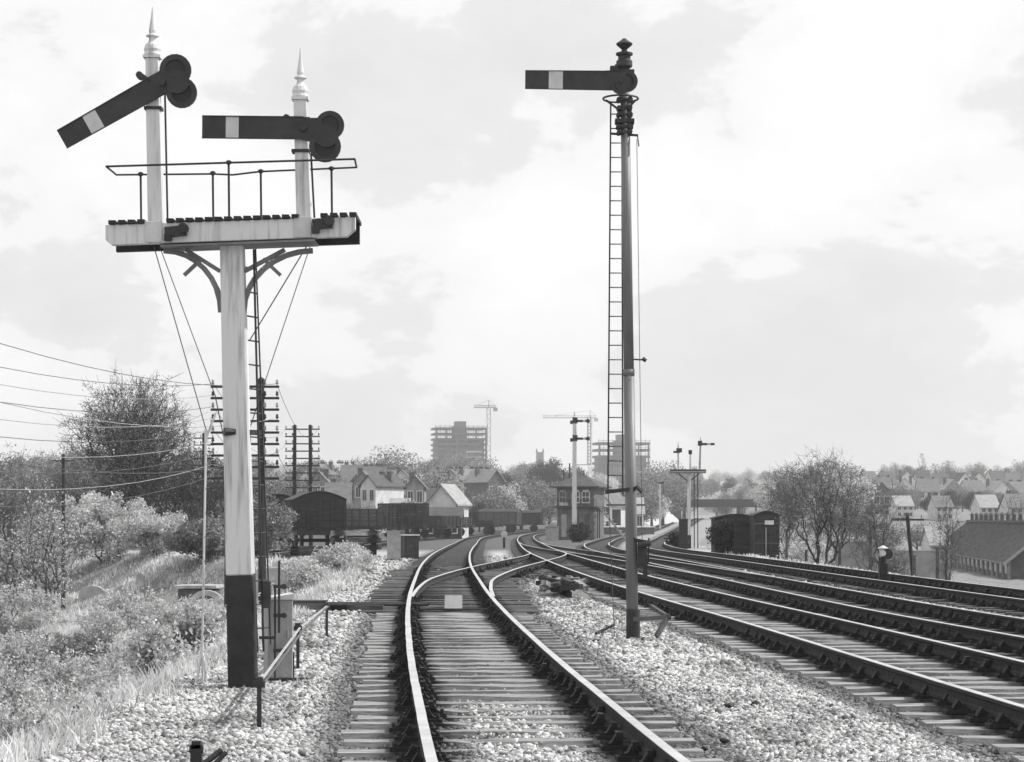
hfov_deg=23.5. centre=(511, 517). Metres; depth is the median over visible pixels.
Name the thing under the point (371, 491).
window
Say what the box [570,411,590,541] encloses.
post signal
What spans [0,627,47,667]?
scrub bush
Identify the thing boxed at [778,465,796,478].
distant tree
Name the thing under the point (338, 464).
house
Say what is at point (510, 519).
goods wagon
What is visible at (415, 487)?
house
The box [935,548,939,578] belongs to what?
fence post
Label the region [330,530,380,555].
buffer stop
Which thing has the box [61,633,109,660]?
scrub bush
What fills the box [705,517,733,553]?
leafy bush
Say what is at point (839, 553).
fence post
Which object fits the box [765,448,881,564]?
bare tree
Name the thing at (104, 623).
scrub bush
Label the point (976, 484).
house
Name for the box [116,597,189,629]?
scrub bush
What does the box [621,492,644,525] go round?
station building
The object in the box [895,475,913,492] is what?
house
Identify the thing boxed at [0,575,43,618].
scrub bush
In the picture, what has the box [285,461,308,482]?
distant tree
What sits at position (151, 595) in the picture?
scrub bush
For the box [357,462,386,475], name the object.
house
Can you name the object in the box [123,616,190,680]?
leafy bush
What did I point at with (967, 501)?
distant tree
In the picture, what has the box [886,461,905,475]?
distant tree
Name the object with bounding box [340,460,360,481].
house
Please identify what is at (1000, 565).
window
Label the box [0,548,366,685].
rough grass
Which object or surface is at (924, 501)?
distant tree
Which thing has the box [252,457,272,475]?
distant tree
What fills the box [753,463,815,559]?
bare tree
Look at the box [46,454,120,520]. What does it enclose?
distant tree
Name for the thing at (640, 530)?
station platform
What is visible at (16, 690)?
leafy bush
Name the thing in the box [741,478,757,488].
distant tree
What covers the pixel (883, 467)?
distant tree
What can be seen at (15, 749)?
dry grass
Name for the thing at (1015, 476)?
house
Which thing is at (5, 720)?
scrub bush
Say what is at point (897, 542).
distant tree
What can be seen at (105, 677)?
scrub bush
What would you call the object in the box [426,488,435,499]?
house
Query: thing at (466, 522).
goods wagon
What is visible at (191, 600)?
scrub bush
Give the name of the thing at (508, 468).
distant tree
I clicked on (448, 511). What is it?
goods shed
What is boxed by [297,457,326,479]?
distant tree
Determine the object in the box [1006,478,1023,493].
house
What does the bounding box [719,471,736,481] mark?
distant tree
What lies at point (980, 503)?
house
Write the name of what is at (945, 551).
bare tree
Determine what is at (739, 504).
road bridge
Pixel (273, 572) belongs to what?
gravestone
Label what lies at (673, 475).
distant tree
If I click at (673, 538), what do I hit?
leafy bush
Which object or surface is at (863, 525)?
distant tree
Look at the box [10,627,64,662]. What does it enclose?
scrub bush
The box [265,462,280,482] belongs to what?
distant tree
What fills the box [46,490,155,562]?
leafy bush
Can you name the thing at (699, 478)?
distant tree
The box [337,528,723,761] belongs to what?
railway track
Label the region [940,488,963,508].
distant tree
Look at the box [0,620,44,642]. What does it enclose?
scrub bush
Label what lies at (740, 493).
distant tree
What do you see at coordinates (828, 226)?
sky
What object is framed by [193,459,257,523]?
distant tree
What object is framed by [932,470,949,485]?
house
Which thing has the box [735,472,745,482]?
distant tree
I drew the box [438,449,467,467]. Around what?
distant tree
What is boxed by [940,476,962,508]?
house
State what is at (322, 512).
goods wagon
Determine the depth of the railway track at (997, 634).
42.77 m
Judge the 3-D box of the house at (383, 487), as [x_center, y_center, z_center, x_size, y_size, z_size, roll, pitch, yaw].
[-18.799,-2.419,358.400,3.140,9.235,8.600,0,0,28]
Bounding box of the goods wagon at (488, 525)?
[469,520,502,534]
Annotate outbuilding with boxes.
[918,526,949,549]
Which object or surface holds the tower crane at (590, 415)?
on the ground at (494, 547)
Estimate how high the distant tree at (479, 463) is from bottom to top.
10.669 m
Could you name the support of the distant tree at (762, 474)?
on the ground at (494, 547)
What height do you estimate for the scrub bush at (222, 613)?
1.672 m
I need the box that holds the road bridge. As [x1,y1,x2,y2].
[664,499,765,518]
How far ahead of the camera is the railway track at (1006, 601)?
60.29 m
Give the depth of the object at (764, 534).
115.80 m
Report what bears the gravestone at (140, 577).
on the ground at (494, 547)
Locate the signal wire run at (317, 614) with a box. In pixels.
[262,606,328,682]
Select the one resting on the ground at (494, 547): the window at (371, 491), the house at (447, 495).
the house at (447, 495)
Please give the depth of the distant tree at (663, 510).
459.01 m
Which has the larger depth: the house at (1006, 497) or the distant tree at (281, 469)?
the distant tree at (281, 469)
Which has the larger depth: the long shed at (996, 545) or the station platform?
the station platform
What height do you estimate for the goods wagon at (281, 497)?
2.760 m
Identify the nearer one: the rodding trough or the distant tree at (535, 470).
the rodding trough
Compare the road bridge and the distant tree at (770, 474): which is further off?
the distant tree at (770, 474)
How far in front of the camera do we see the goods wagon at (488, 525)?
290.77 m
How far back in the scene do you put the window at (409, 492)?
343.12 m
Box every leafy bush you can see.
[0,536,49,589]
[0,647,43,727]
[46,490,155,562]
[113,509,187,557]
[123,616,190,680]
[150,595,223,625]
[160,514,255,560]
[165,611,214,658]
[215,493,299,555]
[280,558,338,595]
[308,540,375,571]
[567,522,591,541]
[664,530,688,547]
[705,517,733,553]
[776,537,834,562]
[872,539,914,574]
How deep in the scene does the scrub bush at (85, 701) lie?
35.54 m
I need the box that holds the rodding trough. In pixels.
[293,600,429,610]
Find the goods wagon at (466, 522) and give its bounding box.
[462,517,474,535]
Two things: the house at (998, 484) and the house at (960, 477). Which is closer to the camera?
the house at (998, 484)
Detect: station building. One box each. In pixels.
[604,488,624,525]
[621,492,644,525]
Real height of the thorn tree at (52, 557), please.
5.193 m
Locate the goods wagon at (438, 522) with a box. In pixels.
[403,516,461,537]
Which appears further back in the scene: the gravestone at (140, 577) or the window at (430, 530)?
the window at (430, 530)
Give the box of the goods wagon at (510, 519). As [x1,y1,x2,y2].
[478,509,523,532]
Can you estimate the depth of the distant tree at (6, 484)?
298.73 m
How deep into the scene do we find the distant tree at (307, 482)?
479.79 m
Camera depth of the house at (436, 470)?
550.11 m
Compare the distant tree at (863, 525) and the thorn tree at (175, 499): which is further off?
the distant tree at (863, 525)
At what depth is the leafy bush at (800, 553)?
111.76 m
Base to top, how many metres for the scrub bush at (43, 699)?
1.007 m
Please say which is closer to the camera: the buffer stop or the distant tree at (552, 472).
the buffer stop
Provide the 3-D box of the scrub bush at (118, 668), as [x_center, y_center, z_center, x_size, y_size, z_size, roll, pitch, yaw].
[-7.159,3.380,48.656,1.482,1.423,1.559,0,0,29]
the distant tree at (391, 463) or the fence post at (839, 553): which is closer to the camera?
the fence post at (839, 553)
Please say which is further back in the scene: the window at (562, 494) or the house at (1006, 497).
the house at (1006, 497)
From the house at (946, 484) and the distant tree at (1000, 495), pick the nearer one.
the distant tree at (1000, 495)
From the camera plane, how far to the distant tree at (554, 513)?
418.96 m
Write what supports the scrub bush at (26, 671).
on the ground at (494, 547)
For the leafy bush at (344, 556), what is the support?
on the ground at (494, 547)
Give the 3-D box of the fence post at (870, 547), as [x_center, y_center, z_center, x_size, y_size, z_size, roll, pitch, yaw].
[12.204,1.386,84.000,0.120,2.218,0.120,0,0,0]
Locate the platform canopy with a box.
[606,504,644,525]
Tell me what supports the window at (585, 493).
in the signal box
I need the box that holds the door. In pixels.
[561,514,566,536]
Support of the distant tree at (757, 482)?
on the ground at (494, 547)
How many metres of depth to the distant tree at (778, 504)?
399.97 m
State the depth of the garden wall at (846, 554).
129.89 m
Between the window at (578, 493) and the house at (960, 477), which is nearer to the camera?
the window at (578, 493)
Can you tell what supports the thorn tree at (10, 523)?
on the ground at (494, 547)
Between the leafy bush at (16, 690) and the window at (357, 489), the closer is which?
the leafy bush at (16, 690)
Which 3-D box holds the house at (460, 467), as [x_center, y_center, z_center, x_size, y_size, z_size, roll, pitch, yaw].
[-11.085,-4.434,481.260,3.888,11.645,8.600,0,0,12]
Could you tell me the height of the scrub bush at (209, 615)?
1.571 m
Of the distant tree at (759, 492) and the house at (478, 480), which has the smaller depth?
the house at (478, 480)
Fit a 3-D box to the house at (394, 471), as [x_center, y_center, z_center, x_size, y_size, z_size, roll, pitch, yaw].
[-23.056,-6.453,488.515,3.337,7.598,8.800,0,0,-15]
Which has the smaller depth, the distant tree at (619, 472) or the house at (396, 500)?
the house at (396, 500)
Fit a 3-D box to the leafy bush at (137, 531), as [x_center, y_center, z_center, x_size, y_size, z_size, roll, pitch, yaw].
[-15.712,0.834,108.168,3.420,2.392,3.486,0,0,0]
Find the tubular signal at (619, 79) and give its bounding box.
[525,38,670,639]
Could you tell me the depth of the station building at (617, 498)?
343.31 m
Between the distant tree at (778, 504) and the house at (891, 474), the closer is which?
the distant tree at (778, 504)
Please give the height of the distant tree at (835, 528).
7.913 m
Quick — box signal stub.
[189,740,227,761]
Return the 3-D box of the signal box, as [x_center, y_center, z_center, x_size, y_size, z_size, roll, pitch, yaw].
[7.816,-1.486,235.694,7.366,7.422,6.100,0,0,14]
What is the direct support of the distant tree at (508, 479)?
on the ground at (494, 547)
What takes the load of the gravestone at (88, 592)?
on the ground at (494, 547)
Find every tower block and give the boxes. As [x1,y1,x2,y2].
[431,421,487,467]
[592,434,649,484]
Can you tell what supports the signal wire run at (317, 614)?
attached to the pulley stake at (259, 683)
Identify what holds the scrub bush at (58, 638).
on the ground at (494, 547)
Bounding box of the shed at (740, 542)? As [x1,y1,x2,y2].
[731,520,749,554]
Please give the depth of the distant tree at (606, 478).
804.68 m
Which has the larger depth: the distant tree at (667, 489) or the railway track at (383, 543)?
the distant tree at (667, 489)
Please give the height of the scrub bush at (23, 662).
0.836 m
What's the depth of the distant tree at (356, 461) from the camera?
731.48 m
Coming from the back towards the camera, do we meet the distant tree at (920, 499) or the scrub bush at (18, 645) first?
the distant tree at (920, 499)
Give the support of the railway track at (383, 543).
on the ground at (494, 547)
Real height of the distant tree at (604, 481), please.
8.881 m
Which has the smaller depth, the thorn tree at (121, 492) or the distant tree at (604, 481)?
the thorn tree at (121, 492)
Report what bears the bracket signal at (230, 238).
on the ground at (494, 547)
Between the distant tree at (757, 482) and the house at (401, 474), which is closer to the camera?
the house at (401, 474)
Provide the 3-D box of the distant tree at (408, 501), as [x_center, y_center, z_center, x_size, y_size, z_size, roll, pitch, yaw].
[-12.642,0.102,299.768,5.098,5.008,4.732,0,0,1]
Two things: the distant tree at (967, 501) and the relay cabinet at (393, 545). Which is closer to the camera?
the relay cabinet at (393, 545)
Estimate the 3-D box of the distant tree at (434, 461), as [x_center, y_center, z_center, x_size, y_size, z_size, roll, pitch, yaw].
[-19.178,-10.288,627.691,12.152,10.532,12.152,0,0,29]
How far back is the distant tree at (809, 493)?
419.37 m
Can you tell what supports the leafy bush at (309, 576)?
on the ground at (494, 547)
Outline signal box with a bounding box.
[549,463,625,539]
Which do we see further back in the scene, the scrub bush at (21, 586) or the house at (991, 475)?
the house at (991, 475)
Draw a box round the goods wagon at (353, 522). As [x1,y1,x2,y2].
[344,509,383,537]
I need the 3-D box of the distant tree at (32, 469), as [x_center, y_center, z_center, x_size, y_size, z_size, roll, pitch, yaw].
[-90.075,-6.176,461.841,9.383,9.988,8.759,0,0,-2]
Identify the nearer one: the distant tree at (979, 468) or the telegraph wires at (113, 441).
the telegraph wires at (113, 441)
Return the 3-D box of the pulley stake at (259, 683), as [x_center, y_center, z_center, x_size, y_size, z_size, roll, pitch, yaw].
[-1.980,1.561,19.325,0.090,0.619,0.060,0,0,0]
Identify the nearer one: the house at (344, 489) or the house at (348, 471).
the house at (344, 489)
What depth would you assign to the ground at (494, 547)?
162.15 m
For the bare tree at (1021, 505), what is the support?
on the ground at (494, 547)
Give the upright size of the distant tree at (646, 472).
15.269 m
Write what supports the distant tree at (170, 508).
on the ground at (494, 547)
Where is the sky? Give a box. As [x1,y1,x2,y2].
[0,0,1023,483]
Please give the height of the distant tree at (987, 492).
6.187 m
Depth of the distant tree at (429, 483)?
418.69 m
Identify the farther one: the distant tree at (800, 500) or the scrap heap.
the distant tree at (800, 500)
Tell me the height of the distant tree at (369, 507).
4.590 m
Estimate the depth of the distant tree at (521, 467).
829.41 m
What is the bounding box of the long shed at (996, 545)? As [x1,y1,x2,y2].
[948,512,1023,579]
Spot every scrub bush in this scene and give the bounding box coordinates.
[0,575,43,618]
[0,605,14,630]
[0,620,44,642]
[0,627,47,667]
[0,662,36,683]
[0,686,13,716]
[0,699,68,744]
[1,686,65,715]
[5,653,43,668]
[10,587,67,622]
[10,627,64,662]
[18,606,61,628]
[29,648,106,699]
[34,655,60,671]
[36,632,72,644]
[47,630,123,668]
[59,604,125,644]
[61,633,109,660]
[72,687,113,712]
[88,585,153,632]
[91,591,120,617]
[95,633,170,684]
[96,661,139,684]
[101,670,139,693]
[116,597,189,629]
[124,583,167,626]
[182,594,193,609]
[194,607,223,637]
[200,617,226,640]
[207,594,223,605]
[215,603,260,625]
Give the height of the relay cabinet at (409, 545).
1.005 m
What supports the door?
in the signal box
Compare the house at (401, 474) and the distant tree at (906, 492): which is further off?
the distant tree at (906, 492)
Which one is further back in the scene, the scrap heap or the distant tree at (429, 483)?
the distant tree at (429, 483)
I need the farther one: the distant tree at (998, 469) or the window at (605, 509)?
the distant tree at (998, 469)
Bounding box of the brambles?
[0,578,305,746]
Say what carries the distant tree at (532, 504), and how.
on the ground at (494, 547)
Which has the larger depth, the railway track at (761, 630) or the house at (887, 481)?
the house at (887, 481)
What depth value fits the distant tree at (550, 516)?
399.81 m
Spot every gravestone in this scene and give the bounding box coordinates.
[75,585,106,602]
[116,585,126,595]
[135,573,144,587]
[168,573,184,581]
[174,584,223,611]
[189,590,223,604]
[256,568,287,599]
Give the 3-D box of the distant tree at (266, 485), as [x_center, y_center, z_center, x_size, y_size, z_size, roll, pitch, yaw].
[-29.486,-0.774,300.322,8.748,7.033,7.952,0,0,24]
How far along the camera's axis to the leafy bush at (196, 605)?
77.65 m
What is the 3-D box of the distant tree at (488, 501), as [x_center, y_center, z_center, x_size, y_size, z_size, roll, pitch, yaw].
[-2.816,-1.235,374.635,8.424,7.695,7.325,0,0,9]
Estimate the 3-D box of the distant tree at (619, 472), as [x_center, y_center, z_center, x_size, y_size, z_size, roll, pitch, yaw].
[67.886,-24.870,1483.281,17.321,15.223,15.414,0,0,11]
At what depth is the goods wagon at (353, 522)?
162.50 m
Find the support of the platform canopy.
on the station platform
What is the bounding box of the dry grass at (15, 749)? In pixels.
[0,581,344,761]
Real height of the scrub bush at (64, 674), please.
1.445 m
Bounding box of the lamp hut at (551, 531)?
[545,523,558,540]
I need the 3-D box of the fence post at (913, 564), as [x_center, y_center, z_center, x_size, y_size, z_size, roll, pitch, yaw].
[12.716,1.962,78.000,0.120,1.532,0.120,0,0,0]
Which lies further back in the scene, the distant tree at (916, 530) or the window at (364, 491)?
the window at (364, 491)
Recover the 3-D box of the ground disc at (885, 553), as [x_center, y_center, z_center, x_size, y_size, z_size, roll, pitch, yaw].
[9.033,1.180,60.000,0.420,1.000,0.400,0,0,0]
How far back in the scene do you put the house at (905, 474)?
867.68 m
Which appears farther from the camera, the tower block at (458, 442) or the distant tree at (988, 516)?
the tower block at (458, 442)
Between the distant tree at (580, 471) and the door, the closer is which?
the door
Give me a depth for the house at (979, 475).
891.55 m
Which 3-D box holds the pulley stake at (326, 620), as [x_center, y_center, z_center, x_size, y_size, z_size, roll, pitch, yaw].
[-2.556,1.526,34.042,0.090,0.688,0.060,0,0,0]
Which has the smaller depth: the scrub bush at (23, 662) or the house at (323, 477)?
the scrub bush at (23, 662)
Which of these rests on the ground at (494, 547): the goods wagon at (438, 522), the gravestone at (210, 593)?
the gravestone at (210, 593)
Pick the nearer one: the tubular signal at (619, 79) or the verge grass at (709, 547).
the tubular signal at (619, 79)
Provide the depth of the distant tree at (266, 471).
336.24 m
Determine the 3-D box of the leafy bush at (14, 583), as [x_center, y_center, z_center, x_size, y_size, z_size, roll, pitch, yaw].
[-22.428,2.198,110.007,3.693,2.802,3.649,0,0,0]
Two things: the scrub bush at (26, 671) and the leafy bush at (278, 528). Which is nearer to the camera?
the scrub bush at (26, 671)
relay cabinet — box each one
[260,593,296,681]
[385,531,401,560]
[401,534,420,558]
[678,519,687,548]
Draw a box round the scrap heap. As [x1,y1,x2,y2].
[535,574,590,599]
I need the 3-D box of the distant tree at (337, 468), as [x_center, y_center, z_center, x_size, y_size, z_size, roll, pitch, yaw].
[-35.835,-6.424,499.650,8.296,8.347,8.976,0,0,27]
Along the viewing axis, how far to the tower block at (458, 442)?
1440.89 m
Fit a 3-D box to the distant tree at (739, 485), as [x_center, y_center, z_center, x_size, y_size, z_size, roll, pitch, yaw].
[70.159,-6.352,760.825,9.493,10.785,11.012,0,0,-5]
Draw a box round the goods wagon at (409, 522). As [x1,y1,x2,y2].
[378,503,428,539]
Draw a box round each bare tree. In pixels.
[54,358,204,547]
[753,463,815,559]
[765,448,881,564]
[840,477,908,571]
[923,494,970,579]
[999,486,1023,519]
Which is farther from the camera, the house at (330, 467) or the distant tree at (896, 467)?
the distant tree at (896, 467)
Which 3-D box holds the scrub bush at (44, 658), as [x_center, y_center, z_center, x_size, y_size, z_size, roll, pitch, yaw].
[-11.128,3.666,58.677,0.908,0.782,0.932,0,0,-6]
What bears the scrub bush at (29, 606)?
on the ground at (494, 547)
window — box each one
[355,486,360,497]
[362,489,366,500]
[369,489,373,500]
[407,490,412,500]
[416,490,422,502]
[427,528,435,533]
[449,528,457,533]
[559,490,565,502]
[577,490,579,502]
[582,490,589,502]
[584,514,589,536]
[604,506,608,515]
[637,516,641,525]
[999,564,1001,573]
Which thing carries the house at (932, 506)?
on the ground at (494, 547)
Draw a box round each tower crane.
[474,400,497,466]
[543,410,597,477]
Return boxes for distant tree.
[0,451,49,537]
[14,472,57,531]
[20,459,49,483]
[30,450,60,474]
[32,458,47,472]
[35,448,86,500]
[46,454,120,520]
[150,490,211,520]
[163,447,223,521]
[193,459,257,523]
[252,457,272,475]
[252,464,303,492]
[255,482,284,493]
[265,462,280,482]
[266,459,299,481]
[266,473,315,495]
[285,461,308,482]
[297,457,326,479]
[303,468,333,491]
[329,473,350,481]
[333,465,339,481]
[346,500,367,530]
[349,456,370,465]
[360,501,386,529]
[362,445,424,475]
[391,498,419,531]
[401,459,472,498]
[416,457,453,472]
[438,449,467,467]
[455,452,489,470]
[467,455,501,474]
[468,484,520,528]
[469,500,487,531]
[491,482,528,527]
[500,470,515,487]
[504,480,552,529]
[506,464,517,474]
[508,475,556,525]
[509,464,531,486]
[510,461,533,482]
[524,459,559,488]
[533,481,559,524]
[537,457,571,489]
[545,488,556,522]
[567,466,587,476]
[592,472,618,488]
[595,473,620,488]
[612,466,639,479]
[619,461,685,493]
[636,473,692,525]
[636,482,668,521]
[642,489,674,525]
[648,460,696,498]
[673,468,715,518]
[692,473,703,483]
[700,491,732,515]
[701,477,720,497]
[708,469,730,483]
[713,492,735,514]
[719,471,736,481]
[720,477,739,494]
[726,479,746,497]
[731,483,751,512]
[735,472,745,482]
[741,467,759,481]
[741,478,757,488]
[743,486,762,510]
[747,477,763,490]
[751,481,778,510]
[753,478,775,492]
[756,485,815,517]
[757,466,820,529]
[757,471,769,482]
[759,470,779,485]
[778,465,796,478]
[781,464,816,485]
[786,461,836,489]
[799,482,833,520]
[804,502,840,539]
[814,467,880,506]
[817,494,868,539]
[820,459,839,472]
[827,460,866,482]
[849,511,873,538]
[873,521,904,554]
[875,464,894,474]
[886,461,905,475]
[887,482,919,502]
[897,466,913,477]
[897,520,929,549]
[911,487,924,509]
[919,493,932,512]
[930,460,962,475]
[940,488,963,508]
[950,482,973,510]
[957,462,975,472]
[961,490,975,511]
[966,461,988,477]
[976,488,998,497]
[978,511,999,519]
[985,466,1008,476]
[992,490,1005,502]
[1010,459,1023,481]
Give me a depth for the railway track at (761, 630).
29.06 m
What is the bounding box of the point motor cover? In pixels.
[421,595,506,610]
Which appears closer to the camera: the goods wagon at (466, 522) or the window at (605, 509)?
the goods wagon at (466, 522)
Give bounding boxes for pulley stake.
[253,677,264,727]
[294,623,301,668]
[323,603,329,636]
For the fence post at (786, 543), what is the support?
on the ground at (494, 547)
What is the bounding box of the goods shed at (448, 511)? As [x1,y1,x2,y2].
[422,507,463,538]
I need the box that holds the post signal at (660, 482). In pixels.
[659,481,663,528]
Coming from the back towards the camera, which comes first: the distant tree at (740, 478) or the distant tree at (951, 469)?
the distant tree at (740, 478)
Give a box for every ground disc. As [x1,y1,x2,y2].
[501,531,506,547]
[878,545,892,580]
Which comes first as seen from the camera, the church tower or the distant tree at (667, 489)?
the distant tree at (667, 489)
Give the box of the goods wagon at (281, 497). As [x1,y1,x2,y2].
[266,494,293,545]
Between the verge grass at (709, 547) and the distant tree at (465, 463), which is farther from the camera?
the distant tree at (465, 463)
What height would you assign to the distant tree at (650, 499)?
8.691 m
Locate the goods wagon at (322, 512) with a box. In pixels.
[284,491,346,545]
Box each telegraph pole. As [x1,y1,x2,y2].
[52,453,73,610]
[193,432,213,521]
[211,377,278,615]
[285,424,319,545]
[893,513,923,575]
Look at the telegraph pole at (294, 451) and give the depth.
141.88 m
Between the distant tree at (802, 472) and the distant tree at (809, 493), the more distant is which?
the distant tree at (802, 472)
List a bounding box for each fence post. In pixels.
[785,530,787,559]
[804,550,807,560]
[838,543,841,565]
[868,526,871,570]
[912,555,915,575]
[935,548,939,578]
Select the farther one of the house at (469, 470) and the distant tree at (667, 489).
the house at (469, 470)
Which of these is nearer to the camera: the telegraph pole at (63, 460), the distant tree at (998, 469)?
the telegraph pole at (63, 460)
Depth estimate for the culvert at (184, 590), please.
87.46 m
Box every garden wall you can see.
[826,540,875,571]
[887,550,949,579]
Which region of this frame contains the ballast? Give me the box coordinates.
[22,554,1023,761]
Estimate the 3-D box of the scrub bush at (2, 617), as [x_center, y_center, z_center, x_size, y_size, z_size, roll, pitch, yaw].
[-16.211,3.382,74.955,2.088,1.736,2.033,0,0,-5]
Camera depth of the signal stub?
16.36 m
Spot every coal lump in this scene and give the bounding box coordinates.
[719,737,729,743]
[723,702,734,707]
[751,700,761,704]
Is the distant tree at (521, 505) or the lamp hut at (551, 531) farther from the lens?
the distant tree at (521, 505)
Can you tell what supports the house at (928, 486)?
on the ground at (494, 547)
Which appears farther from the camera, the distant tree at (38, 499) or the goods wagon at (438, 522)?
the distant tree at (38, 499)
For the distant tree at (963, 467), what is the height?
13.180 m
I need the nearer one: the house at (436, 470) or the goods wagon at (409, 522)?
the goods wagon at (409, 522)
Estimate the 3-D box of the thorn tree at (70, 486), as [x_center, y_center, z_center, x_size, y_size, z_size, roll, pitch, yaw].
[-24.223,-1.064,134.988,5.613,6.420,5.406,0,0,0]
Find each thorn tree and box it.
[0,440,70,606]
[1,480,97,619]
[18,440,117,545]
[57,467,195,523]
[128,439,223,522]
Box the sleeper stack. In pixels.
[281,546,334,555]
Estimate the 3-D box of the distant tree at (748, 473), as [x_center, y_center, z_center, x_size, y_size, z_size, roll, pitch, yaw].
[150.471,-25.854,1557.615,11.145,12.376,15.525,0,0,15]
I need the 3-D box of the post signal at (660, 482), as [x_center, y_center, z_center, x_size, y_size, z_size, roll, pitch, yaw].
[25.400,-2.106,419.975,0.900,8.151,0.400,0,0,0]
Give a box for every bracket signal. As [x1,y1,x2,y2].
[57,7,361,688]
[670,437,714,547]
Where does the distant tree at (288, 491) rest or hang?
on the ground at (494, 547)
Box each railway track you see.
[216,529,527,558]
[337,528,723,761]
[411,552,566,600]
[511,531,1023,761]
[519,542,796,587]
[575,518,1023,660]
[637,518,1023,616]
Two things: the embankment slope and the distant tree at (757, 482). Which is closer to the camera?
the embankment slope
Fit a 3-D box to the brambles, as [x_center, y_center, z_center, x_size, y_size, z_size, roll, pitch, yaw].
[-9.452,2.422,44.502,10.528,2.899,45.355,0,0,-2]
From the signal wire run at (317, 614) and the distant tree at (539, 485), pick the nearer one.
the signal wire run at (317, 614)
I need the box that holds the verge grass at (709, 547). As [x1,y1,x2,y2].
[695,545,998,585]
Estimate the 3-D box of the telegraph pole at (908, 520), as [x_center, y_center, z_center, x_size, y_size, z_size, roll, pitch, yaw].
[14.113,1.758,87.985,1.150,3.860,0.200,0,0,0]
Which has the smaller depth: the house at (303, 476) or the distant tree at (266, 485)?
the distant tree at (266, 485)
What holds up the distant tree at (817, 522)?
on the ground at (494, 547)
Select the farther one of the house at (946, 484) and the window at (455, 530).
the house at (946, 484)
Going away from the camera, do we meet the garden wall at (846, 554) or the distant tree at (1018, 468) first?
the garden wall at (846, 554)
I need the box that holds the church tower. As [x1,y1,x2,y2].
[536,449,543,468]
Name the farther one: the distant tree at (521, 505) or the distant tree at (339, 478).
the distant tree at (339, 478)
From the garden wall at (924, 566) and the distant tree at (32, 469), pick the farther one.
the distant tree at (32, 469)
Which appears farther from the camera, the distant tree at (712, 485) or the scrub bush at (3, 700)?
the distant tree at (712, 485)
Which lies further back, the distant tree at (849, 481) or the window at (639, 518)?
the distant tree at (849, 481)
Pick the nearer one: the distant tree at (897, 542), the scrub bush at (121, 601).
the scrub bush at (121, 601)
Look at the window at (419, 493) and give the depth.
343.12 m
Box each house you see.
[299,466,308,490]
[308,460,339,479]
[312,466,330,490]
[324,476,353,530]
[327,460,351,470]
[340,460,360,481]
[352,466,366,530]
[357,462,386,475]
[358,469,404,532]
[387,466,396,474]
[389,498,410,533]
[396,465,408,494]
[403,470,428,531]
[420,466,440,474]
[424,484,472,537]
[426,469,462,488]
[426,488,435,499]
[450,465,464,493]
[463,465,506,509]
[466,465,482,475]
[859,470,876,498]
[865,479,892,513]
[873,474,893,490]
[878,470,898,488]
[888,491,914,517]
[895,469,914,486]
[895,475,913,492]
[914,468,930,487]
[915,475,940,508]
[926,491,954,519]
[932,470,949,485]
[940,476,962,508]
[949,470,970,484]
[960,477,986,507]
[969,490,998,519]
[970,471,985,483]
[984,478,1012,497]
[985,469,1006,483]
[998,489,1023,520]
[1005,471,1020,483]
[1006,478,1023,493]
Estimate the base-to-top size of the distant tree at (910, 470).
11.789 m
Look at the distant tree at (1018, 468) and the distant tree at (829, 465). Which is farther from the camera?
the distant tree at (829, 465)
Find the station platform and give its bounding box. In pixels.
[604,526,655,533]
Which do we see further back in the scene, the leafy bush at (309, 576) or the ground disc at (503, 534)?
the ground disc at (503, 534)
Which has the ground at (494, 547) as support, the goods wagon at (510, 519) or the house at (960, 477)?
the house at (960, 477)
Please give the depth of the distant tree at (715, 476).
1964.35 m
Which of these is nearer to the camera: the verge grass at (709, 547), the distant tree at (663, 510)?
the verge grass at (709, 547)
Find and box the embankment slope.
[644,511,678,525]
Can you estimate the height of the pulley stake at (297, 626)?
0.721 m
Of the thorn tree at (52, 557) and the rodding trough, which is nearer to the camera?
the rodding trough
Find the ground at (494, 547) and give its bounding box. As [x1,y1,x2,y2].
[0,481,1023,761]
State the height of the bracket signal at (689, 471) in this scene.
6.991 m
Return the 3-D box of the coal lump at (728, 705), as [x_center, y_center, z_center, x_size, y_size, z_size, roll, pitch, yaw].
[1.886,1.649,21.480,0.105,0.076,0.081,0,0,0]
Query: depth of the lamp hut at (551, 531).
225.40 m
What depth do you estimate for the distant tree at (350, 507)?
289.68 m
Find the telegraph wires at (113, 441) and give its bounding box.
[0,343,317,506]
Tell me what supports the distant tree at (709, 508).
on the ground at (494, 547)
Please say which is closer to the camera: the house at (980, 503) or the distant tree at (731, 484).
the house at (980, 503)
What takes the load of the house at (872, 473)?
on the ground at (494, 547)
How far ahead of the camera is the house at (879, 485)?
515.50 m
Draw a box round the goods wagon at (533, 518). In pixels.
[515,510,545,530]
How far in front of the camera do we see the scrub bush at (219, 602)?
80.48 m
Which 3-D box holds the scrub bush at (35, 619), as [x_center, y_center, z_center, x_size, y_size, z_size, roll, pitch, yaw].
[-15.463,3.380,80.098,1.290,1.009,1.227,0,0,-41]
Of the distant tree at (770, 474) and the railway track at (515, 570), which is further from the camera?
the distant tree at (770, 474)

